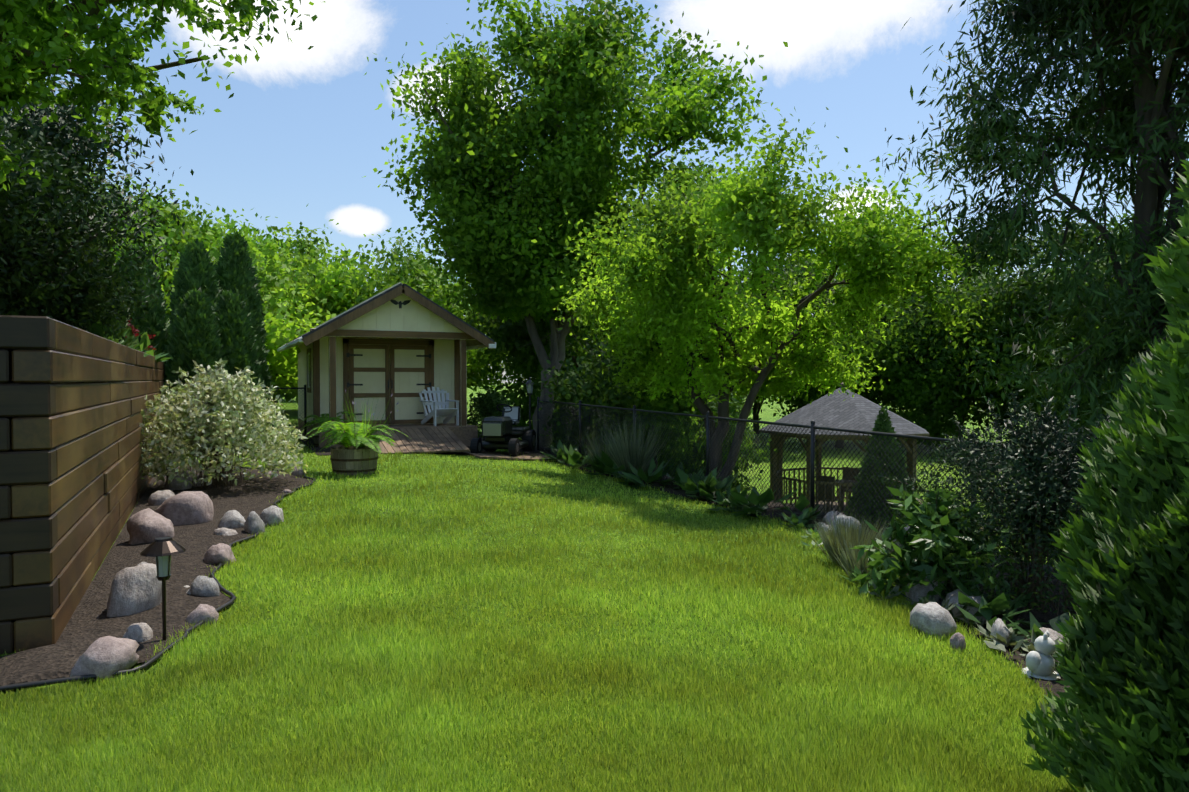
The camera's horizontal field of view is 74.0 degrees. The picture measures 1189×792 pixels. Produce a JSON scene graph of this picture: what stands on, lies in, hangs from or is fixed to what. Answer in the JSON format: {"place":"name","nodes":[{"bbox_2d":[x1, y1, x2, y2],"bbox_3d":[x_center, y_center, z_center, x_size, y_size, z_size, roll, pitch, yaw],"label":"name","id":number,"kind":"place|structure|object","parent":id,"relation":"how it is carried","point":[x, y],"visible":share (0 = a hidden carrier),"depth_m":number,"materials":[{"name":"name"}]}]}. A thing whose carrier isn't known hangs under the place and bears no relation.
{"place":"outdoors","nodes":[
{"label":"outdoors","id":0,"kind":"place"},
{"bbox_2d":[0,383,1088,791],"bbox_3d":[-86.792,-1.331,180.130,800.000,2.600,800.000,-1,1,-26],"label":"lawn","id":1,"kind":"structure","parent":0,"point":[768,415],"depth_m":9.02,"materials":[{"name":"green plant"}]},
{"bbox_2d":[0,315,58,654],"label":"retaining wall","id":2,"kind":"structure","parent":1,"relation":"on","point":[28,467],"depth_m":4.65,"materials":[{"name":"brown wood"}]},
{"bbox_2d":[0,349,115,449],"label":"raised bed soil","id":3,"kind":"structure","parent":1,"relation":"on","point":[54,382],"depth_m":4.78,"materials":[{"name":"brown soil"}]},
{"bbox_2d":[2,175,137,346],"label":"tree","id":4,"kind":"object","parent":3,"relation":"on","point":[131,339],"visible":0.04,"depth_m":10.41,"materials":[{"name":"green plant"}]},
{"bbox_2d":[0,73,201,341],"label":"tree","id":5,"kind":"object","parent":3,"relation":"on","point":[28,247],"visible":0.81,"depth_m":8.29,"materials":[{"name":"green plant"}]},
{"bbox_2d":[91,319,170,361],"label":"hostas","id":6,"kind":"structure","parent":3,"relation":"on","point":[143,344],"depth_m":10.90,"materials":[{"name":"green plant"}]},
{"bbox_2d":[126,319,155,351],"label":"flowers","id":7,"kind":"object","parent":3,"relation":"on","point":[135,330],"visible":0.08,"depth_m":13.13,"materials":[{"name":"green plant"}]},
{"bbox_2d":[0,0,324,217],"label":"tree","id":8,"kind":"object","parent":3,"relation":"on","point":[37,49],"visible":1,"depth_m":4.81,"materials":[{"name":"green plant"}]},
{"bbox_2d":[11,114,113,188],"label":"tree","id":9,"kind":"object","parent":1,"relation":"on","point":[91,167],"depth_m":26.67,"materials":[{"name":"green plant"}]},
{"bbox_2d":[11,319,164,651],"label":"retaining wall","id":10,"kind":"structure","parent":1,"relation":"on","point":[91,434],"depth_m":5.70,"materials":[{"name":"brown wood"}]},
{"bbox_2d":[70,636,138,681],"bbox_3d":[-2.690,1.438,4.366,0.289,0.220,0.303,0,1,15],"label":"stone","id":11,"kind":"object","parent":1,"relation":"on","point":[105,656],"visible":0.81,"depth_m":4.26,"materials":[{"name":"grey stone"}]},
{"bbox_2d":[117,244,170,380],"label":"cedar column","id":12,"kind":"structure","parent":1,"relation":"on","point":[157,317],"depth_m":15.79,"materials":[{"name":"green plant"}]},
{"bbox_2d":[83,152,213,319],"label":"tree","id":13,"kind":"object","parent":1,"relation":"on","point":[157,242],"visible":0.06,"depth_m":21.52,"materials":[{"name":"green plant"}]},
{"bbox_2d":[0,464,312,685],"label":"bed mulch","id":14,"kind":"object","parent":1,"relation":"on","point":[89,623],"visible":0.54,"depth_m":5.92,"materials":[{"name":"brown soil"}]},
{"bbox_2d":[106,563,161,616],"bbox_3d":[-3.111,1.333,5.365,0.341,0.390,0.344,0,1,-21],"label":"stone","id":15,"kind":"object","parent":14,"relation":"on","point":[136,589],"visible":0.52,"depth_m":5.26,"materials":[{"name":"grey stone"}]},
{"bbox_2d":[122,622,152,641],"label":"stone","id":16,"kind":"object","parent":14,"relation":"on","point":[140,632],"visible":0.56,"depth_m":4.74,"materials":[{"name":"grey stone"}]},
{"bbox_2d":[127,508,173,543],"bbox_3d":[-4.248,1.262,7.564,0.385,0.369,0.409,0,1,19],"label":"stone","id":17,"kind":"object","parent":14,"relation":"on","point":[148,525],"visible":0.71,"depth_m":7.43,"materials":[{"name":"grey stone"}]},
{"bbox_2d":[148,490,174,504],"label":"stone","id":18,"kind":"object","parent":14,"relation":"on","point":[158,497],"visible":0.54,"depth_m":9.54,"materials":[{"name":"grey stone"}]},
{"bbox_2d":[164,471,191,489],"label":"stone","id":19,"kind":"object","parent":14,"relation":"on","point":[174,484],"visible":0.4,"depth_m":10.69,"materials":[{"name":"grey stone"}]},
{"bbox_2d":[154,491,213,524],"bbox_3d":[-4.371,1.215,8.405,0.568,0.415,0.424,-1,1,-28],"label":"stone","id":20,"kind":"object","parent":14,"relation":"on","point":[188,507],"visible":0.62,"depth_m":8.26,"materials":[{"name":"grey stone"}]},
{"bbox_2d":[192,475,206,486],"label":"stone","id":21,"kind":"object","parent":14,"relation":"on","point":[198,483],"visible":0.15,"depth_m":10.99,"materials":[{"name":"grey stone"}]},
{"bbox_2d":[186,604,218,625],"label":"stone","id":22,"kind":"object","parent":14,"relation":"on","point":[201,612],"visible":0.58,"depth_m":5.16,"materials":[{"name":"grey stone"}]},
{"bbox_2d":[190,575,219,596],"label":"stone","id":23,"kind":"object","parent":14,"relation":"on","point":[204,586],"visible":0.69,"depth_m":5.71,"materials":[{"name":"grey stone"}]},
{"bbox_2d":[204,543,235,565],"bbox_3d":[-3.242,1.368,6.789,0.270,0.194,0.234,0,1,6],"label":"stone","id":24,"kind":"object","parent":14,"relation":"on","point":[222,553],"visible":0.75,"depth_m":6.71,"materials":[{"name":"grey stone"}]},
{"bbox_2d":[213,528,237,535],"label":"stone","id":25,"kind":"object","parent":14,"relation":"on","point":[224,531],"visible":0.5,"depth_m":7.79,"materials":[{"name":"grey stone"}]},
{"bbox_2d":[218,510,245,527],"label":"stone","id":26,"kind":"object","parent":14,"relation":"on","point":[232,519],"visible":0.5,"depth_m":8.14,"materials":[{"name":"grey stone"}]},
{"bbox_2d":[244,511,264,534],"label":"stone","id":27,"kind":"object","parent":14,"relation":"on","point":[254,522],"visible":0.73,"depth_m":7.98,"materials":[{"name":"grey stone"}]},
{"bbox_2d":[291,466,303,474],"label":"stone","id":28,"kind":"object","parent":14,"relation":"on","point":[296,471],"visible":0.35,"depth_m":12.41,"materials":[{"name":"grey stone"}]},
{"bbox_2d":[0,464,315,690],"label":"garden edging","id":29,"kind":"object","parent":1,"relation":"on","point":[152,660],"visible":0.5,"depth_m":4.49,"materials":[{"name":"black plastic"}]},
{"bbox_2d":[140,537,185,640],"bbox_3d":[-2.625,1.205,4.807,0.250,0.680,0.250,-1,1,-26],"label":"solar path light","id":30,"kind":"object","parent":1,"relation":"on","point":[161,550],"visible":0.98,"depth_m":4.77,"materials":[{"name":"brown metal"}]},
{"bbox_2d":[167,239,221,332],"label":"cedar column","id":31,"kind":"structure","parent":1,"relation":"on","point":[197,270],"depth_m":17.25,"materials":[{"name":"green plant"}]},
{"bbox_2d":[161,287,229,451],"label":"cedar column","id":32,"kind":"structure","parent":1,"relation":"on","point":[195,335],"depth_m":15.24,"materials":[{"name":"green plant"}]},
{"bbox_2d":[119,177,298,320],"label":"tree","id":33,"kind":"object","parent":1,"relation":"on","point":[198,232],"visible":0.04,"depth_m":30.21,"materials":[{"name":"green plant"}]},
{"bbox_2d":[139,359,307,488],"bbox_3d":[-5.276,0.383,11.065,2.336,1.842,2.541,-1,1,-26],"label":"variegated dogwood","id":34,"kind":"object","parent":1,"relation":"on","point":[217,415],"visible":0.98,"depth_m":10.60,"materials":[{"name":"green plant"}]},
{"bbox_2d":[213,289,271,448],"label":"cedar column","id":35,"kind":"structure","parent":1,"relation":"on","point":[239,338],"depth_m":15.94,"materials":[{"name":"green plant"}]},
{"bbox_2d":[214,230,272,425],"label":"cedar column","id":36,"kind":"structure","parent":1,"relation":"on","point":[235,269],"depth_m":18.36,"materials":[{"name":"green plant"}]},
{"bbox_2d":[162,225,336,425],"bbox_3d":[-9.913,-2.129,23.712,6.029,6.285,6.685,-1,1,-26],"label":"tree","id":37,"kind":"object","parent":1,"relation":"on","point":[284,325],"visible":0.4,"depth_m":22.90,"materials":[{"name":"green plant"}]},
{"bbox_2d":[259,505,283,525],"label":"stone","id":38,"kind":"object","parent":1,"relation":"on","point":[271,515],"visible":0.75,"depth_m":8.49,"materials":[{"name":"grey stone"}]},
{"bbox_2d":[241,205,380,331],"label":"tree","id":39,"kind":"object","parent":1,"relation":"on","point":[312,252],"visible":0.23,"depth_m":28.95,"materials":[{"name":"green plant"}]},
{"bbox_2d":[330,446,378,474],"bbox_3d":[-3.915,1.052,12.868,0.759,0.420,0.759,-1,1,-26],"label":"barrel planter","id":40,"kind":"object","parent":1,"relation":"on","point":[344,460],"visible":0.9,"depth_m":12.57,"materials":[{"name":"brown wood"}]},
{"bbox_2d":[304,421,409,453],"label":"fern","id":41,"kind":"object","parent":40,"relation":"on","point":[347,437],"visible":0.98,"depth_m":12.57,"materials":[{"name":"green plant"}]},
{"bbox_2d":[333,390,398,446],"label":"fern","id":42,"kind":"object","parent":40,"relation":"on","point":[364,419],"visible":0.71,"depth_m":12.97,"materials":[{"name":"green plant"}]},
{"bbox_2d":[277,282,495,438],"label":"shed","id":43,"kind":"structure","parent":1,"relation":"on","point":[404,345],"depth_m":18.35,"materials":[{"name":"beige wood"}]},
{"bbox_2d":[291,427,485,454],"bbox_3d":[-5.376,1.109,19.956,4.000,0.303,8.300,-1,1,-26],"label":"shed pad","id":44,"kind":"object","parent":1,"relation":"on","point":[327,450],"visible":0.06,"depth_m":16.78,"materials":[{"name":"soil"}]},
{"bbox_2d":[312,428,343,446],"bbox_3d":[-5.840,0.910,17.342,0.699,0.400,0.699,-1,1,-26],"label":"barrel planter","id":45,"kind":"object","parent":44,"relation":"on","point":[315,439],"visible":0.25,"depth_m":17.08,"materials":[{"name":"brown wood"}]},
{"bbox_2d":[299,411,354,429],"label":"fern","id":46,"kind":"object","parent":45,"relation":"on","point":[323,418],"visible":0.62,"depth_m":17.07,"materials":[{"name":"green plant"}]},
{"bbox_2d":[289,228,493,383],"bbox_3d":[-7.330,-2.727,30.469,7.841,7.543,8.371,-1,2,-42],"label":"tree","id":47,"kind":"object","parent":1,"relation":"on","point":[417,278],"visible":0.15,"depth_m":28.84,"materials":[{"name":"green plant"}]},
{"bbox_2d":[313,423,561,460],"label":"deck","id":48,"kind":"structure","parent":1,"relation":"on","point":[440,438],"depth_m":16.95,"materials":[{"name":"brown wood"}]},
{"bbox_2d":[419,387,458,425],"bbox_3d":[-3.673,0.251,18.759,0.791,0.938,0.940,-1,1,-34],"label":"adirondack chair","id":49,"kind":"object","parent":48,"relation":"on","point":[447,412],"visible":1,"depth_m":18.86,"materials":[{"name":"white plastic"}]},
{"bbox_2d":[470,404,535,455],"bbox_3d":[-2.034,0.722,17.515,1.130,1.104,1.671,0,1,9],"label":"riding mower","id":50,"kind":"object","parent":48,"relation":"on","point":[501,432],"visible":0.98,"depth_m":17.11,"materials":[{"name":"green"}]},
{"bbox_2d":[371,231,515,390],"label":"tree","id":51,"kind":"object","parent":1,"relation":"on","point":[483,378],"visible":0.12,"depth_m":44.20,"materials":[{"name":"green plant"}]},
{"bbox_2d":[467,388,518,438],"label":"shrub","id":52,"kind":"object","parent":1,"relation":"on","point":[484,405],"visible":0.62,"depth_m":20.12,"materials":[{"name":"green plant"}]},
{"bbox_2d":[490,357,539,407],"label":"tree","id":53,"kind":"object","parent":1,"relation":"on","point":[507,379],"depth_m":47.56,"materials":[{"name":"green plant"}]},
{"bbox_2d":[438,274,611,446],"bbox_3d":[-1.060,-1.937,29.682,9.573,9.638,8.236,-1,1,-26],"label":"tree","id":54,"kind":"object","parent":1,"relation":"on","point":[511,335],"visible":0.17,"depth_m":28.76,"materials":[{"name":"green plant"}]},
{"bbox_2d":[553,392,579,450],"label":"shrub","id":55,"kind":"object","parent":1,"relation":"on","point":[563,438],"depth_m":26.77,"materials":[{"name":"green plant"}]},
{"bbox_2d":[362,0,787,446],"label":"tree","id":56,"kind":"object","parent":1,"relation":"on","point":[492,199],"visible":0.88,"depth_m":21.52,"materials":[{"name":"green plant"}]},
{"bbox_2d":[499,203,657,380],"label":"tree","id":57,"kind":"object","parent":1,"relation":"on","point":[597,340],"visible":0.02,"depth_m":34.48,"materials":[{"name":"green plant"}]},
{"bbox_2d":[531,354,631,454],"bbox_3d":[0.133,0.278,18.629,3.152,2.503,3.268,0,1,-1],"label":"shrub","id":58,"kind":"object","parent":1,"relation":"on","point":[567,392],"visible":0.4,"depth_m":17.88,"materials":[{"name":"green plant"}]},
{"bbox_2d":[567,377,622,454],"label":"shrub","id":59,"kind":"object","parent":1,"relation":"on","point":[582,453],"depth_m":20.42,"materials":[{"name":"green plant"}]},
{"bbox_2d":[568,297,732,472],"bbox_3d":[0.952,-0.184,17.107,4.038,4.111,3.768,0,1,12],"label":"shrub","id":60,"kind":"object","parent":1,"relation":"on","point":[668,404],"visible":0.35,"depth_m":16.59,"materials":[{"name":"green plant"}]},
{"bbox_2d":[269,385,1087,577],"bbox_3d":[0.272,0.770,13.167,21.287,1.852,6.114,1,2,43],"label":"chain link fence","id":61,"kind":"object","parent":1,"relation":"on","point":[812,426],"visible":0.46,"depth_m":11.14,"materials":[{"name":"black metal"}]},
{"bbox_2d":[601,359,759,440],"bbox_3d":[2.137,0.862,22.915,4.814,4.431,4.160,-1,1,-26],"label":"shrub","id":62,"kind":"object","parent":1,"relation":"on","point":[715,415],"depth_m":22.63,"materials":[{"name":"green plant"}]},
{"bbox_2d":[540,439,821,527],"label":"border plants","id":63,"kind":"object","parent":1,"relation":"on","point":[710,486],"visible":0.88,"depth_m":11.83,"materials":[{"name":"green plant"}]},
{"bbox_2d":[623,358,794,494],"bbox_3d":[2.289,0.684,19.427,4.400,4.564,4.895,-1,1,-26],"label":"shrub","id":64,"kind":"object","parent":1,"relation":"on","point":[733,408],"visible":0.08,"depth_m":18.68,"materials":[{"name":"green plant"}]},
{"bbox_2d":[708,248,803,347],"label":"tree","id":65,"kind":"object","parent":1,"relation":"on","point":[742,286],"depth_m":39.23,"materials":[{"name":"green plant"}]},
{"bbox_2d":[531,107,1012,480],"bbox_3d":[2.417,-1.361,13.848,6.613,6.445,7.279,-1,1,-26],"label":"tree","id":66,"kind":"object","parent":1,"relation":"on","point":[671,288],"visible":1,"depth_m":12.83,"materials":[{"name":"green plant"}]},
{"bbox_2d":[718,247,892,433],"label":"tree","id":67,"kind":"object","parent":1,"relation":"on","point":[756,406],"visible":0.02,"depth_m":46.59,"materials":[{"name":"green plant"}]},
{"bbox_2d":[799,526,888,588],"bbox_3d":[2.432,1.533,7.734,0.763,0.244,2.808,0,1,8],"label":"leafy plant","id":68,"kind":"object","parent":1,"relation":"on","point":[856,571],"visible":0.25,"depth_m":6.69,"materials":[{"name":"green plant"}]},
{"bbox_2d":[759,382,929,522],"bbox_3d":[6.229,1.419,19.832,3.936,3.530,3.936,-1,1,-26],"label":"gazebo","id":69,"kind":"object","parent":1,"relation":"on","point":[856,412],"visible":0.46,"depth_m":18.92,"materials":[{"name":"brown wood"}]},
{"bbox_2d":[808,512,892,565],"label":"ornamental grass","id":70,"kind":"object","parent":1,"relation":"on","point":[851,532],"depth_m":7.45,"materials":[{"name":"green plant"}]},
{"bbox_2d":[732,248,976,447],"bbox_3d":[11.265,-2.268,39.112,11.376,9.832,11.286,-1,1,-26],"label":"tree","id":71,"kind":"object","parent":1,"relation":"on","point":[798,402],"visible":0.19,"depth_m":36.60,"materials":[{"name":"green plant"}]},
{"bbox_2d":[828,535,894,581],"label":"ornamental grass","id":72,"kind":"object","parent":1,"relation":"on","point":[851,563],"depth_m":6.86,"materials":[{"name":"green plant"}]},
{"bbox_2d":[909,602,956,639],"bbox_3d":[2.279,1.505,5.300,0.257,0.224,0.317,0,1,-22],"label":"stone","id":73,"kind":"object","parent":1,"relation":"on","point":[936,618],"visible":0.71,"depth_m":5.20,"materials":[{"name":"grey stone"}]},
{"bbox_2d":[848,483,1022,616],"bbox_3d":[2.697,1.177,6.237,1.262,1.013,1.264,-1,1,-26],"label":"leafy shrub","id":74,"kind":"object","parent":1,"relation":"on","point":[895,563],"depth_m":6.09,"materials":[{"name":"green plant"}]},
{"bbox_2d":[823,206,1053,437],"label":"tree","id":75,"kind":"object","parent":1,"relation":"on","point":[968,268],"visible":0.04,"depth_m":41.47,"materials":[{"name":"green plant"}]},
{"bbox_2d":[949,632,965,650],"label":"stone","id":76,"kind":"object","parent":1,"relation":"on","point":[957,639],"visible":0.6,"depth_m":4.93,"materials":[{"name":"grey stone"}]},
{"bbox_2d":[840,253,1105,451],"bbox_3d":[17.380,-1.885,36.130,11.464,9.290,11.923,-1,1,-26],"label":"tree","id":77,"kind":"object","parent":1,"relation":"on","point":[919,386],"visible":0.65,"depth_m":35.23,"materials":[{"name":"green plant"}]},
{"bbox_2d":[902,226,1143,443],"bbox_3d":[20.805,-2.463,35.277,13.742,10.685,11.854,-1,1,-26],"label":"tree","id":78,"kind":"object","parent":1,"relation":"on","point":[993,297],"visible":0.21,"depth_m":33.82,"materials":[{"name":"green plant"}]},
{"bbox_2d":[871,0,1188,519],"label":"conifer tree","id":79,"kind":"object","parent":1,"relation":"on","point":[1141,114],"visible":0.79,"depth_m":10.61,"materials":[{"name":"green plant"}]},
{"bbox_2d":[990,395,1125,566],"bbox_3d":[7.654,1.716,11.270,4.369,3.519,3.363,-1,1,-26],"label":"shrub","id":80,"kind":"object","parent":1,"relation":"on","point":[1086,426],"depth_m":11.20,"materials":[{"name":"green plant"}]},
{"bbox_2d":[1020,198,1169,386],"bbox_3d":[26.590,-3.351,38.487,14.404,12.279,13.146,-1,1,-26],"label":"tree","id":81,"kind":"object","parent":1,"relation":"on","point":[1079,235],"visible":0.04,"depth_m":36.86,"materials":[{"name":"green plant"}]},
{"bbox_2d":[1071,211,1166,363],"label":"tree","id":82,"kind":"object","parent":1,"relation":"on","point":[1110,260],"visible":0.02,"depth_m":31.61,"materials":[{"name":"green plant"}]},
{"bbox_2d":[1084,210,1188,361],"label":"tree","id":83,"kind":"object","parent":1,"relation":"on","point":[1165,217],"visible":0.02,"depth_m":16.28,"materials":[{"name":"green plant"}]},
{"bbox_2d":[13,0,1188,382],"label":"sky","id":84,"kind":"structure","parent":0,"point":[300,127],"materials":[{"name":"blue"}]},
{"bbox_2d":[479,432,1080,703],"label":"bed soil","id":85,"kind":"structure","parent":0,"point":[1044,617],"depth_m":6.54,"materials":[{"name":"brown soil"}]},
{"bbox_2d":[525,378,534,428],"bbox_3d":[-1.527,0.447,18.631,0.208,1.765,0.240,-1,1,-26],"label":"garden lamp post","id":86,"kind":"object","parent":85,"relation":"on","point":[529,384],"visible":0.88,"depth_m":18.60,"materials":[{"name":"black metal"}]},
{"bbox_2d":[575,424,629,463],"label":"ornamental grass","id":87,"kind":"object","parent":85,"relation":"on","point":[598,448],"depth_m":14.93,"materials":[{"name":"green plant"}]},
{"bbox_2d":[597,413,673,475],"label":"ornamental grass","id":88,"kind":"object","parent":85,"relation":"on","point":[625,454],"depth_m":13.77,"materials":[{"name":"green plant"}]},
{"bbox_2d":[819,525,832,533],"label":"stone","id":89,"kind":"object","parent":85,"relation":"on","point":[826,528],"visible":0.23,"depth_m":9.37,"materials":[{"name":"grey stone"}]},
{"bbox_2d":[822,511,845,524],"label":"stone","id":90,"kind":"object","parent":85,"relation":"on","point":[832,515],"visible":0.27,"depth_m":9.82,"materials":[{"name":"grey stone"}]},
{"bbox_2d":[832,514,860,534],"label":"stone","id":91,"kind":"object","parent":85,"relation":"on","point":[843,517],"visible":0.15,"depth_m":9.18,"materials":[{"name":"grey stone"}]},
{"bbox_2d":[843,404,914,527],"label":"dwarf spruce","id":92,"kind":"object","parent":85,"relation":"on","point":[881,425],"visible":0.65,"depth_m":9.62,"materials":[{"name":"green plant"}]},
{"bbox_2d":[894,525,909,546],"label":"stone","id":93,"kind":"object","parent":85,"relation":"on","point":[907,528],"visible":0.02,"depth_m":8.57,"materials":[{"name":"grey stone"}]},
{"bbox_2d":[905,572,952,604],"bbox_3d":[2.629,1.518,6.190,0.357,0.287,0.232,0,1,17],"label":"stone","id":94,"kind":"object","parent":85,"relation":"on","point":[916,591],"visible":0.23,"depth_m":6.12,"materials":[{"name":"grey stone"}]},
{"bbox_2d":[868,582,1064,676],"bbox_3d":[2.604,1.522,5.401,0.586,0.203,1.982,0,1,-15],"label":"sedum edge","id":95,"kind":"object","parent":85,"relation":"on","point":[1025,646],"visible":0.42,"depth_m":5.09,"materials":[{"name":"green plant"}]},
{"bbox_2d":[945,588,987,624],"bbox_3d":[2.708,1.536,5.737,0.300,0.242,0.300,1,1,27],"label":"stone","id":96,"kind":"object","parent":85,"relation":"on","point":[952,596],"visible":0.33,"depth_m":5.67,"materials":[{"name":"grey stone"}]},
{"bbox_2d":[885,559,1087,656],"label":"leafy plants","id":97,"kind":"object","parent":85,"relation":"on","point":[988,609],"visible":0.25,"depth_m":5.48,"materials":[{"name":"green plant"}]},
{"bbox_2d":[871,389,1117,617],"bbox_3d":[3.522,0.838,6.300,2.089,1.748,2.377,-1,1,-26],"label":"shrub","id":98,"kind":"object","parent":85,"relation":"on","point":[1038,506],"visible":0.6,"depth_m":6.11,"materials":[{"name":"green plant"}]},
{"bbox_2d":[991,618,1009,646],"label":"stone","id":99,"kind":"object","parent":85,"relation":"on","point":[999,627],"visible":0.58,"depth_m":5.06,"materials":[{"name":"grey stone"}]},
{"bbox_2d":[1022,630,1060,679],"bbox_3d":[2.575,1.485,4.547,0.204,0.268,0.203,0,1,-4],"label":"garden statue","id":100,"kind":"object","parent":85,"relation":"on","point":[1040,661],"visible":0.92,"depth_m":4.50,"materials":[{"name":"grey stone"}]},
{"bbox_2d":[1030,627,1062,643],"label":"stone","id":101,"kind":"object","parent":85,"relation":"on","point":[1053,636],"visible":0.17,"depth_m":5.05,"materials":[{"name":"grey stone"}]},
{"bbox_2d":[1019,153,1188,791],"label":"arborvitae","id":102,"kind":"object","parent":85,"relation":"on","point":[1121,720],"visible":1,"depth_m":2.57,"materials":[{"name":"green plant"}]}
]}

